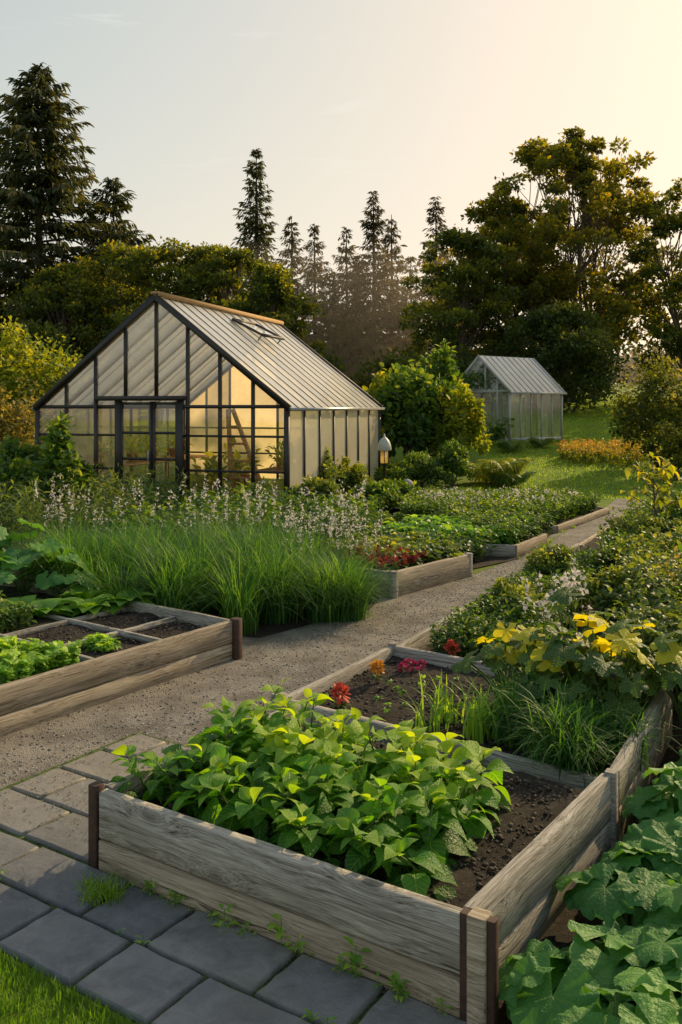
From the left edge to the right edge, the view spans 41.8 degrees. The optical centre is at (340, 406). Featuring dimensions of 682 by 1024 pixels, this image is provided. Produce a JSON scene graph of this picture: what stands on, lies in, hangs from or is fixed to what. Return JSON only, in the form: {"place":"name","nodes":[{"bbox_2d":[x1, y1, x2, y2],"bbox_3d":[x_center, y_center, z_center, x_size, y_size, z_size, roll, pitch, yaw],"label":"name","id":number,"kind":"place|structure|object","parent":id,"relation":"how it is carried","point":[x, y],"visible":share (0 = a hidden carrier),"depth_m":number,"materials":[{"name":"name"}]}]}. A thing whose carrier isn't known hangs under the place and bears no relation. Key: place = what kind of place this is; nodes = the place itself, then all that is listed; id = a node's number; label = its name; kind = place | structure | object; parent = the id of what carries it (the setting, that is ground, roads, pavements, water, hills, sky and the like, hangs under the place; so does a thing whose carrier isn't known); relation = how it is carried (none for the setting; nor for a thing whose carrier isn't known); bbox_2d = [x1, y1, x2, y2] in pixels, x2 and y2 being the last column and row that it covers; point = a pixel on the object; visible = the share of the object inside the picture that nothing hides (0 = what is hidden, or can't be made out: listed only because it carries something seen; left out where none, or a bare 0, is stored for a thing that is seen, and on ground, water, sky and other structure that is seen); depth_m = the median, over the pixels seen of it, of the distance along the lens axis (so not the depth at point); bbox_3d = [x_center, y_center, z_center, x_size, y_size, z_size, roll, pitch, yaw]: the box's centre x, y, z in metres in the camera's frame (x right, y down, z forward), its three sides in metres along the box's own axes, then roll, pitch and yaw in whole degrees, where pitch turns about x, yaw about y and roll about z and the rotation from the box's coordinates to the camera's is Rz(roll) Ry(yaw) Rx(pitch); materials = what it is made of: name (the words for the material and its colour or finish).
{"place":"outdoors","nodes":[
{"label":"outdoors","id":0,"kind":"place"},
{"bbox_2d":[0,951,148,1023],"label":"lawn","id":1,"kind":"structure","parent":0,"point":[54,1014],"depth_m":2.97,"materials":[{"name":"green plant"}]},
{"bbox_2d":[208,371,283,441],"bbox_3d":[-3.549,-0.087,29.940,3.630,2.570,3.101,0,0,0],"label":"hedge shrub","id":2,"kind":"object","parent":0,"point":[212,413],"visible":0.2,"depth_m":29.25,"materials":[{"name":"green plant"}]},
{"bbox_2d":[0,498,551,636],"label":"planting soil","id":3,"kind":"structure","parent":0,"point":[265,628],"depth_m":8.58,"materials":[{"name":"brown soil"}]},
{"bbox_2d":[0,435,45,467],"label":"garden shrub","id":4,"kind":"object","parent":3,"relation":"on","point":[11,447],"visible":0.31,"depth_m":17.02,"materials":[{"name":"green plant"}]},
{"bbox_2d":[0,450,48,527],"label":"garden shrub","id":5,"kind":"object","parent":3,"relation":"on","point":[14,470],"visible":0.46,"depth_m":14.43,"materials":[{"name":"green plant"}]},
{"bbox_2d":[26,411,100,533],"bbox_3d":[-4.289,1.039,13.937,1.065,1.974,0.975,0,0,21],"label":"garden shrub","id":6,"kind":"object","parent":3,"relation":"on","point":[59,452],"visible":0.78,"depth_m":13.80,"materials":[{"name":"green plant"}]},
{"bbox_2d":[0,460,202,549],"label":"perennial border","id":7,"kind":"object","parent":3,"relation":"on","point":[19,507],"visible":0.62,"depth_m":12.88,"materials":[{"name":"green plant"}]},
{"bbox_2d":[33,473,367,556],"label":"white gaura flowers","id":8,"kind":"object","parent":3,"relation":"on","point":[225,513],"visible":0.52,"depth_m":10.61,"materials":[{"name":"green plant"}]},
{"bbox_2d":[0,499,419,636],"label":"ornamental grass","id":9,"kind":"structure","parent":3,"relation":"on","point":[249,576],"depth_m":8.34,"materials":[{"name":"green plant"}]},
{"bbox_2d":[82,476,391,547],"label":"border plants","id":10,"kind":"object","parent":3,"relation":"on","point":[234,502],"visible":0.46,"depth_m":12.72,"materials":[{"name":"green plant"}]},
{"bbox_2d":[287,474,345,504],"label":"border shrub","id":11,"kind":"object","parent":3,"relation":"on","point":[317,484],"visible":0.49,"depth_m":15.81,"materials":[{"name":"green plant"}]},
{"bbox_2d":[272,499,381,582],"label":"white gaura flowers","id":12,"kind":"object","parent":3,"relation":"on","point":[332,529],"visible":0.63,"depth_m":9.73,"materials":[{"name":"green plant"}]},
{"bbox_2d":[317,444,349,493],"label":"border shrub","id":13,"kind":"object","parent":3,"relation":"on","point":[330,470],"visible":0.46,"depth_m":18.02,"materials":[{"name":"green plant"}]},
{"bbox_2d":[335,456,373,497],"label":"border shrub","id":14,"kind":"object","parent":3,"relation":"on","point":[357,474],"visible":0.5,"depth_m":18.38,"materials":[{"name":"green plant"}]},
{"bbox_2d":[345,481,403,510],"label":"border shrub","id":15,"kind":"object","parent":3,"relation":"on","point":[390,500],"visible":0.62,"depth_m":16.20,"materials":[{"name":"green plant"}]},
{"bbox_2d":[293,507,497,561],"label":"herb bed plants","id":16,"kind":"object","parent":3,"relation":"on","point":[475,547],"visible":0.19,"depth_m":11.64,"materials":[{"name":"green plant"}]},
{"bbox_2d":[331,552,472,598],"bbox_3d":[0.467,1.858,10.341,1.486,0.287,1.621,0,0,39],"label":"raised garden bed","id":17,"kind":"object","parent":3,"relation":"on","point":[427,575],"visible":0.32,"depth_m":9.78,"materials":[{"name":"wood"}]},
{"bbox_2d":[342,542,427,570],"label":"red bedding flowers","id":18,"kind":"object","parent":17,"relation":"on","point":[403,560],"visible":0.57,"depth_m":9.86,"materials":[{"name":"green plant"}]},
{"bbox_2d":[317,531,462,569],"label":"lettuce rows","id":19,"kind":"object","parent":17,"relation":"on","point":[437,550],"visible":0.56,"depth_m":10.45,"materials":[{"name":"green plant"}]},
{"bbox_2d":[401,506,608,532],"bbox_3d":[2.975,1.939,15.999,4.003,0.126,3.861,0,0,0],"label":"raised garden bed","id":20,"kind":"object","parent":3,"relation":"on","point":[579,519],"visible":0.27,"depth_m":15.16,"materials":[{"name":"wood"}]},
{"bbox_2d":[397,486,600,524],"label":"plants","id":21,"kind":"object","parent":20,"relation":"on","point":[577,503],"visible":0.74,"depth_m":15.46,"materials":[{"name":"green plant"}]},
{"bbox_2d":[477,533,546,556],"bbox_3d":[1.627,1.915,12.653,2.188,0.175,1.714,0,0,27],"label":"raised garden bed","id":22,"kind":"object","parent":3,"relation":"on","point":[523,547],"visible":0.23,"depth_m":11.88,"materials":[{"name":"wood"}]},
{"bbox_2d":[377,514,541,544],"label":"cabbage rows","id":23,"kind":"object","parent":22,"relation":"on","point":[435,523],"visible":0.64,"depth_m":12.37,"materials":[{"name":"green plant"}]},
{"bbox_2d":[430,505,557,544],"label":"dark shrubs","id":24,"kind":"object","parent":22,"relation":"on","point":[495,518],"visible":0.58,"depth_m":12.91,"materials":[{"name":"green plant"}]},
{"bbox_2d":[0,499,644,788],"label":"gravel path","id":25,"kind":"structure","parent":0,"point":[577,534],"depth_m":6.60,"materials":[{"name":"grey gravel"}]},
{"bbox_2d":[0,579,241,736],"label":"raised garden bed","id":26,"kind":"object","parent":25,"relation":"on","point":[157,646],"visible":0.59,"depth_m":6.56,"materials":[{"name":"wood"}]},
{"bbox_2d":[0,590,36,633],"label":"parsley patch","id":27,"kind":"object","parent":26,"relation":"on","point":[9,614],"visible":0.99,"depth_m":7.10,"materials":[{"name":"green plant"}]},
{"bbox_2d":[0,635,81,684],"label":"lettuce patch","id":28,"kind":"object","parent":26,"relation":"on","point":[22,659],"visible":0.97,"depth_m":5.91,"materials":[{"name":"green plant"}]},
{"bbox_2d":[0,518,100,598],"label":"squash plant","id":29,"kind":"object","parent":26,"relation":"on","point":[15,559],"visible":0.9,"depth_m":8.26,"materials":[{"name":"green plant"}]},
{"bbox_2d":[6,585,155,621],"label":"chard plants","id":30,"kind":"object","parent":26,"relation":"on","point":[44,607],"visible":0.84,"depth_m":7.67,"materials":[{"name":"green plant"}]},
{"bbox_2d":[82,632,121,652],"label":"seedling","id":31,"kind":"object","parent":26,"relation":"on","point":[99,642],"visible":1,"depth_m":6.53,"materials":[{"name":"green plant"}]},
{"bbox_2d":[0,732,386,1023],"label":"moss","id":32,"kind":"object","parent":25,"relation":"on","point":[356,1021],"visible":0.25,"depth_m":3.65,"materials":[{"name":"green plant"}]},
{"bbox_2d":[0,734,466,1023],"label":"slate paving","id":33,"kind":"structure","parent":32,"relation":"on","point":[144,984],"depth_m":3.25,"materials":[{"name":"grey stone"}]},
{"bbox_2d":[68,867,136,910],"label":"grass tuft","id":34,"kind":"object","parent":33,"relation":"on","point":[113,893],"visible":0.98,"depth_m":3.59,"materials":[{"name":"green plant"}]},
{"bbox_2d":[127,878,452,1015],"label":"weeds","id":35,"kind":"object","parent":33,"relation":"on","point":[351,955],"visible":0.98,"depth_m":3.19,"materials":[{"name":"green plant"}]},
{"bbox_2d":[0,0,681,363],"label":"sky","id":36,"kind":"structure","parent":0,"point":[410,102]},
{"bbox_2d":[30,380,681,574],"bbox_3d":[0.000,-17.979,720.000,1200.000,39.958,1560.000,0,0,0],"label":"ground","id":37,"kind":"structure","parent":0,"point":[140,420],"depth_m":27.44,"materials":[{"name":"green plant"}]},
{"bbox_2d":[0,367,46,451],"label":"late summer shrub","id":38,"kind":"object","parent":37,"relation":"on","point":[12,419],"visible":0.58,"depth_m":19.66,"materials":[{"name":"yellow plant"}]},
{"bbox_2d":[0,314,90,449],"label":"golden shrub","id":39,"kind":"object","parent":37,"relation":"on","point":[12,363],"visible":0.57,"depth_m":23.66,"materials":[{"name":"yellow plant"}]},
{"bbox_2d":[3,318,101,435],"bbox_3d":[-10.524,-1.009,31.219,4.031,4.220,3.234,0,0,-42],"label":"hedge shrub","id":40,"kind":"object","parent":37,"relation":"on","point":[32,330],"visible":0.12,"depth_m":30.96,"materials":[{"name":"green plant"}]},
{"bbox_2d":[0,262,121,423],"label":"deciduous tree","id":41,"kind":"object","parent":37,"relation":"on","point":[69,277],"visible":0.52,"depth_m":34.09,"materials":[{"name":"green plant"}]},
{"bbox_2d":[0,62,153,404],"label":"spruce tree","id":42,"kind":"object","parent":37,"relation":"on","point":[51,189],"visible":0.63,"depth_m":37.34,"materials":[{"name":"green plant"}]},
{"bbox_2d":[46,239,166,420],"bbox_3d":[-8.656,-3.058,36.024,6.103,7.513,5.997,0,0,-43],"label":"deciduous tree","id":43,"kind":"object","parent":37,"relation":"on","point":[112,253],"visible":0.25,"depth_m":34.82,"materials":[{"name":"green plant"}]},
{"bbox_2d":[42,177,176,410],"bbox_3d":[-10.553,-4.996,40.359,8.982,10.590,8.347,0,0,0],"label":"spruce tree","id":44,"kind":"object","parent":37,"relation":"on","point":[119,203],"visible":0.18,"depth_m":39.68,"materials":[{"name":"green plant"}]},
{"bbox_2d":[78,236,214,426],"bbox_3d":[-6.819,-2.803,34.058,5.533,7.415,6.053,0,0,-39],"label":"deciduous tree","id":45,"kind":"object","parent":37,"relation":"on","point":[162,253],"visible":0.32,"depth_m":33.19,"materials":[{"name":"green plant"}]},
{"bbox_2d":[163,241,251,424],"bbox_3d":[-5.277,-2.745,34.434,5.240,7.177,5.699,0,0,0],"label":"deciduous tree","id":46,"kind":"object","parent":37,"relation":"on","point":[195,252],"visible":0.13,"depth_m":33.38,"materials":[{"name":"green plant"}]},
{"bbox_2d":[31,291,384,507],"bbox_3d":[-2.589,0.097,19.890,5.610,4.583,6.496,0,0,18],"label":"greenhouse","id":47,"kind":"object","parent":37,"relation":"on","point":[159,350],"visible":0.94,"depth_m":18.52,"materials":[{"name":"glass"},{"name":"metal"},{"name":"warm timber"}]},
{"bbox_2d":[94,396,185,493],"bbox_3d":[-3.884,0.897,17.114,1.955,2.205,0.140,0,0,18],"label":"double door","id":48,"kind":"structure","parent":47,"relation":"in","point":[151,458],"depth_m":17.02,"materials":[{"name":"black metal"}]},
{"bbox_2d":[177,246,282,430],"bbox_3d":[-3.992,-2.482,33.324,4.909,6.971,4.864,0,0,0],"label":"deciduous tree","id":49,"kind":"object","parent":37,"relation":"on","point":[224,273],"visible":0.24,"depth_m":32.74,"materials":[{"name":"green plant"}]},
{"bbox_2d":[230,148,284,312],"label":"fir tree","id":50,"kind":"object","parent":37,"relation":"on","point":[253,226],"visible":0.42,"depth_m":49.80,"materials":[{"name":"green plant"}]},
{"bbox_2d":[225,261,326,416],"bbox_3d":[-2.598,-1.898,30.720,4.202,6.199,4.590,0,0,0],"label":"deciduous tree","id":51,"kind":"object","parent":37,"relation":"on","point":[273,282],"visible":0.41,"depth_m":30.46,"materials":[{"name":"green plant"}]},
{"bbox_2d":[274,216,329,349],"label":"fir tree","id":52,"kind":"object","parent":37,"relation":"on","point":[298,261],"visible":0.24,"depth_m":53.06,"materials":[{"name":"green plant"}]},
{"bbox_2d":[298,223,341,352],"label":"fir tree","id":53,"kind":"object","parent":37,"relation":"on","point":[311,277],"visible":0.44,"depth_m":56.46,"materials":[{"name":"green plant"}]},
{"bbox_2d":[305,268,360,376],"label":"fir tree","id":54,"kind":"object","parent":37,"relation":"on","point":[334,315],"visible":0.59,"depth_m":54.11,"materials":[{"name":"green plant"}]},
{"bbox_2d":[317,227,370,374],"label":"fir tree","id":55,"kind":"object","parent":37,"relation":"on","point":[343,279],"visible":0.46,"depth_m":55.51,"materials":[{"name":"green plant"}]},
{"bbox_2d":[332,256,386,382],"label":"fir tree","id":56,"kind":"object","parent":37,"relation":"on","point":[353,306],"visible":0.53,"depth_m":54.59,"materials":[{"name":"green plant"}]},
{"bbox_2d":[335,191,416,380],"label":"fir tree","id":57,"kind":"object","parent":37,"relation":"on","point":[374,315],"visible":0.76,"depth_m":54.14,"materials":[{"name":"green plant"}]},
{"bbox_2d":[362,362,400,466],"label":"shrub","id":58,"kind":"object","parent":37,"relation":"on","point":[378,384],"visible":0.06,"depth_m":24.07,"materials":[{"name":"green plant"}]},
{"bbox_2d":[366,214,416,360],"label":"fir tree","id":59,"kind":"object","parent":37,"relation":"on","point":[394,252],"visible":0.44,"depth_m":56.47,"materials":[{"name":"green plant"}]},
{"bbox_2d":[373,460,415,485],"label":"border shrub","id":60,"kind":"object","parent":37,"relation":"on","point":[393,472],"visible":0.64,"depth_m":20.48,"materials":[{"name":"green plant"}]},
{"bbox_2d":[349,349,448,389],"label":"hedge shrub","id":61,"kind":"object","parent":37,"relation":"on","point":[390,359],"visible":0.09,"depth_m":33.76,"materials":[{"name":"green plant"}]},
{"bbox_2d":[390,256,428,357],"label":"fir tree","id":62,"kind":"object","parent":37,"relation":"on","point":[410,260],"visible":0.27,"depth_m":56.28,"materials":[{"name":"green plant"}]},
{"bbox_2d":[369,359,453,458],"bbox_3d":[1.839,0.257,23.991,2.482,3.035,2.239,0,0,0],"label":"rounded leafy shrub","id":63,"kind":"object","parent":37,"relation":"on","point":[409,403],"visible":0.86,"depth_m":23.38,"materials":[{"name":"green plant"}]},
{"bbox_2d":[394,451,456,489],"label":"border shrub","id":64,"kind":"object","parent":37,"relation":"on","point":[424,470],"visible":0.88,"depth_m":20.70,"materials":[{"name":"green plant"}]},
{"bbox_2d":[408,338,464,462],"bbox_3d":[2.763,-0.177,25.505,2.413,3.608,2.086,0,0,-24],"label":"rounded leafy shrub","id":65,"kind":"object","parent":37,"relation":"on","point":[443,367],"visible":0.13,"depth_m":25.32,"materials":[{"name":"green plant"}]},
{"bbox_2d":[399,196,473,360],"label":"fir tree","id":66,"kind":"object","parent":37,"relation":"on","point":[436,219],"visible":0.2,"depth_m":53.20,"materials":[{"name":"green plant"}]},
{"bbox_2d":[381,224,531,365],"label":"deciduous tree","id":67,"kind":"object","parent":37,"relation":"on","point":[475,244],"visible":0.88,"depth_m":40.20,"materials":[{"name":"green plant"}]},
{"bbox_2d":[433,438,480,486],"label":"border shrub","id":68,"kind":"object","parent":37,"relation":"on","point":[453,458],"visible":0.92,"depth_m":21.36,"materials":[{"name":"green plant"}]},
{"bbox_2d":[429,378,493,460],"bbox_3d":[3.102,0.534,23.630,1.663,2.551,1.531,0,0,-27],"label":"rounded leafy shrub","id":69,"kind":"object","parent":37,"relation":"on","point":[462,423],"visible":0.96,"depth_m":23.28,"materials":[{"name":"green plant"}]},
{"bbox_2d":[421,344,507,409],"bbox_3d":[4.818,-0.959,36.135,3.578,3.120,3.444,0,0,0],"label":"hedge shrub","id":70,"kind":"object","parent":37,"relation":"on","point":[461,359],"visible":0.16,"depth_m":35.57,"materials":[{"name":"green plant"}]},
{"bbox_2d":[309,315,680,382],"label":"distant trees","id":71,"kind":"object","parent":37,"relation":"on","point":[630,363],"visible":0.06,"depth_m":57.91,"materials":[{"name":"green plant"}]},
{"bbox_2d":[413,176,577,401],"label":"poplar tree","id":72,"kind":"object","parent":37,"relation":"on","point":[493,212],"visible":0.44,"depth_m":42.18,"materials":[{"name":"green plant"}]},
{"bbox_2d":[466,458,532,484],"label":"fern plant","id":73,"kind":"object","parent":37,"relation":"on","point":[514,467],"visible":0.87,"depth_m":21.54,"materials":[{"name":"green plant"}]},
{"bbox_2d":[453,355,566,440],"bbox_3d":[5.264,-0.250,30.197,3.324,2.888,3.379,0,0,-38],"label":"greenhouse","id":74,"kind":"object","parent":37,"relation":"on","point":[490,375],"visible":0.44,"depth_m":29.56,"materials":[{"name":"glass"},{"name":"painted metal"}]},
{"bbox_2d":[492,298,636,413],"bbox_3d":[9.425,-2.192,39.216,7.094,5.238,5.807,0,0,40],"label":"deciduous tree","id":75,"kind":"object","parent":37,"relation":"on","point":[552,328],"visible":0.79,"depth_m":37.84,"materials":[{"name":"green plant"}]},
{"bbox_2d":[459,125,681,398],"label":"poplar tree","id":76,"kind":"object","parent":37,"relation":"on","point":[574,162],"visible":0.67,"depth_m":42.87,"materials":[{"name":"green plant"}]},
{"bbox_2d":[533,156,657,394],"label":"poplar tree","id":77,"kind":"object","parent":37,"relation":"on","point":[619,236],"visible":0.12,"depth_m":46.14,"materials":[{"name":"green plant"}]},
{"bbox_2d":[556,437,664,467],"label":"yellow border flowers","id":78,"kind":"object","parent":37,"relation":"on","point":[569,453],"visible":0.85,"depth_m":25.56,"materials":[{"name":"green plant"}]},
{"bbox_2d":[602,353,681,467],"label":"rose shrub","id":79,"kind":"object","parent":37,"relation":"on","point":[649,412],"visible":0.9,"depth_m":24.24,"materials":[{"name":"green plant"}]},
{"bbox_2d":[611,177,681,384],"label":"deciduous tree","id":80,"kind":"object","parent":37,"relation":"on","point":[670,295],"visible":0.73,"depth_m":42.76,"materials":[{"name":"green plant"}]},
{"bbox_2d":[639,419,681,480],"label":"rose shrub","id":81,"kind":"object","parent":37,"relation":"on","point":[664,432],"visible":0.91,"depth_m":22.31,"materials":[{"name":"green plant"}]},
{"bbox_2d":[467,394,681,498],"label":"lawn grass","id":82,"kind":"structure","parent":0,"point":[567,418],"depth_m":27.60,"materials":[{"name":"green plant"}]},
{"bbox_2d":[499,691,681,1023],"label":"garden soil","id":83,"kind":"structure","parent":0,"point":[558,934],"depth_m":3.46,"materials":[{"name":"brown soil"}]},
{"bbox_2d":[88,703,617,1023],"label":"raised garden bed","id":84,"kind":"object","parent":83,"relation":"on","point":[454,953],"visible":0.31,"depth_m":3.33,"materials":[{"name":"wood"}]},
{"bbox_2d":[107,679,513,901],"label":"basil plants","id":85,"kind":"object","parent":84,"relation":"on","point":[402,806],"visible":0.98,"depth_m":3.74,"materials":[{"name":"green plant"}]},
{"bbox_2d":[271,641,672,841],"bbox_3d":[0.816,1.824,5.318,2.212,0.356,1.549,0,0,36],"label":"raised garden bed","id":86,"kind":"object","parent":83,"relation":"on","point":[364,690],"visible":0.32,"depth_m":5.34,"materials":[{"name":"wood"}]},
{"bbox_2d":[395,671,521,745],"bbox_3d":[0.727,1.662,5.061,0.857,0.336,0.720,0,0,0],"label":"daylily clump","id":87,"kind":"object","parent":86,"relation":"on","point":[446,714],"visible":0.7,"depth_m":5.00,"materials":[{"name":"green plant"}]},
{"bbox_2d":[449,586,681,726],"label":"squash plant","id":88,"kind":"object","parent":86,"relation":"on","point":[603,654],"visible":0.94,"depth_m":4.99,"materials":[{"name":"green plant"}]},
{"bbox_2d":[460,645,681,788],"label":"ornamental grass clump","id":89,"kind":"object","parent":86,"relation":"on","point":[578,734],"visible":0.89,"depth_m":4.53,"materials":[{"name":"green plant"}]},
{"bbox_2d":[398,511,679,708],"bbox_3d":[3.809,1.890,11.107,1.975,0.225,11.822,0,0,27],"label":"garden border edging","id":90,"kind":"object","parent":83,"relation":"on","point":[420,640],"visible":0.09,"depth_m":7.40,"materials":[{"name":"wood"}]},
{"bbox_2d":[483,577,547,624],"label":"border shrub","id":91,"kind":"object","parent":90,"relation":"on","point":[498,585],"visible":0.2,"depth_m":7.60,"materials":[{"name":"green plant"}]},
{"bbox_2d":[426,546,605,665],"bbox_3d":[1.911,1.700,8.395,0.945,0.399,4.719,0,0,24],"label":"thyme border","id":92,"kind":"object","parent":90,"relation":"on","point":[474,623],"visible":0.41,"depth_m":7.17,"materials":[{"name":"green plant"}]},
{"bbox_2d":[523,542,581,579],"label":"border shrub","id":93,"kind":"object","parent":90,"relation":"on","point":[546,557],"visible":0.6,"depth_m":9.11,"materials":[{"name":"green plant"}]},
{"bbox_2d":[520,557,592,672],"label":"white lily flowers","id":94,"kind":"object","parent":90,"relation":"in","point":[568,583],"visible":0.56,"depth_m":6.61,"materials":[{"name":"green plant"}]},
{"bbox_2d":[583,563,659,624],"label":"border shrub","id":95,"kind":"object","parent":90,"relation":"on","point":[597,589],"visible":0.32,"depth_m":7.71,"materials":[{"name":"green plant"}]},
{"bbox_2d":[599,532,669,574],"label":"border shrub","id":96,"kind":"object","parent":90,"relation":"on","point":[634,540],"visible":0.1,"depth_m":9.38,"materials":[{"name":"green plant"}]},
{"bbox_2d":[599,506,681,542],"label":"border shrub","id":97,"kind":"object","parent":90,"relation":"on","point":[647,522],"visible":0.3,"depth_m":10.72,"materials":[{"name":"green plant"}]},
{"bbox_2d":[497,749,681,1023],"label":"rhubarb plants","id":98,"kind":"object","parent":83,"relation":"on","point":[631,973],"visible":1,"depth_m":2.96,"materials":[{"name":"green plant"}]},
{"bbox_2d":[587,484,681,577],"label":"green herb border","id":99,"kind":"object","parent":83,"relation":"on","point":[608,537],"visible":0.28,"depth_m":10.49,"materials":[{"name":"green plant"}]},
{"bbox_2d":[598,523,681,692],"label":"herb border","id":100,"kind":"object","parent":83,"relation":"on","point":[642,600],"visible":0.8,"depth_m":7.11,"materials":[{"name":"green plant"}]},
{"bbox_2d":[620,452,681,516],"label":"yellow leaf sapling","id":101,"kind":"object","parent":83,"relation":"on","point":[664,490],"visible":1,"depth_m":11.60,"materials":[{"name":"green plant"}]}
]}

